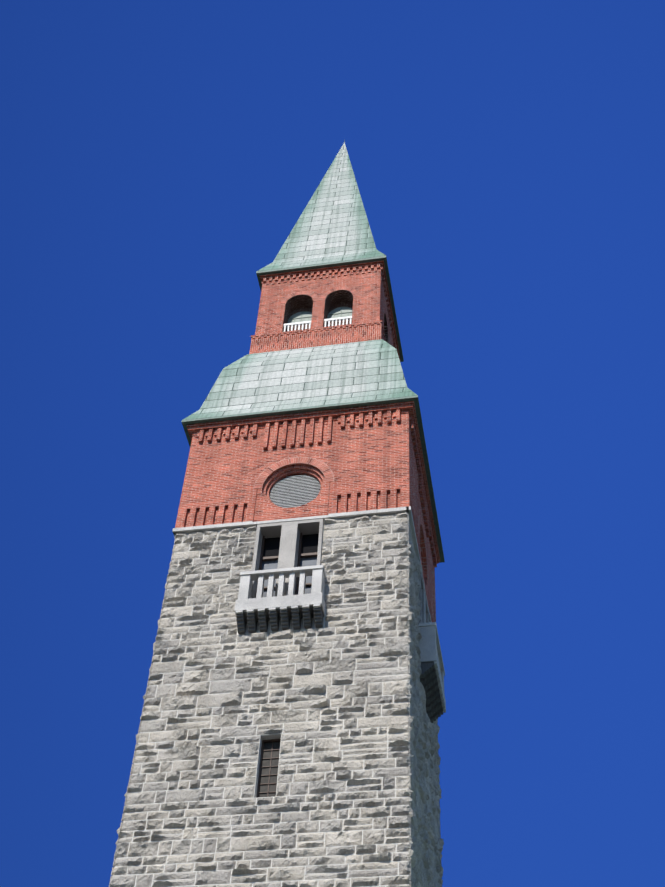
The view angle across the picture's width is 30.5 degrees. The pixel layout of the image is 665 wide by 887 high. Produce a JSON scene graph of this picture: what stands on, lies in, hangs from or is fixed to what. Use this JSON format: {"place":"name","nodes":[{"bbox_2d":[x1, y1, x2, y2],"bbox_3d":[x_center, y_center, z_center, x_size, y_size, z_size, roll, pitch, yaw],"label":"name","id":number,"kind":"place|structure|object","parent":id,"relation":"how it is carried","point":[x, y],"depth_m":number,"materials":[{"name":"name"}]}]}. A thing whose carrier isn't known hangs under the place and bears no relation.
{"place":"outdoors","nodes":[
{"label":"outdoors","id":0,"kind":"place"},
{"bbox_2d":[113,260,445,886],"bbox_3d":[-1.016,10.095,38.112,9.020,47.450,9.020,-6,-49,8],"label":"tower","id":1,"kind":"structure","parent":0,"point":[302,423],"depth_m":42.82,"materials":[{"name":"stone"}]},
{"bbox_2d":[112,533,176,875],"bbox_3d":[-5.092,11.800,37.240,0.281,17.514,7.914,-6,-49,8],"label":"corner stones","id":2,"kind":"object","parent":1,"relation":"attached to","point":[125,795],"depth_m":36.15,"materials":[{"name":"grey stone"}]},
{"bbox_2d":[109,513,410,886],"bbox_3d":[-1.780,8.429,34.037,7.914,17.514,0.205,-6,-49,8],"label":"stone wall","id":3,"kind":"structure","parent":1,"relation":"attached to","point":[309,682],"depth_m":34.52,"materials":[{"name":"grey stone"}]},
{"bbox_2d":[256,140,403,361],"bbox_3d":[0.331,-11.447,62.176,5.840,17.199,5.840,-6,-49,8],"label":"spire","id":4,"kind":"structure","parent":1,"relation":"on","point":[331,227],"depth_m":57.45,"materials":[{"name":"green metal"}]},
{"bbox_2d":[407,515,443,886],"bbox_3d":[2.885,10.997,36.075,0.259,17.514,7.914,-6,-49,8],"label":"stone wall","id":5,"kind":"structure","parent":1,"relation":"attached to","point":[424,745],"depth_m":36.62,"materials":[{"name":"grey stone"}]},
{"bbox_2d":[0,0,664,886],"label":"sky","id":6,"kind":"structure","parent":0,"point":[507,157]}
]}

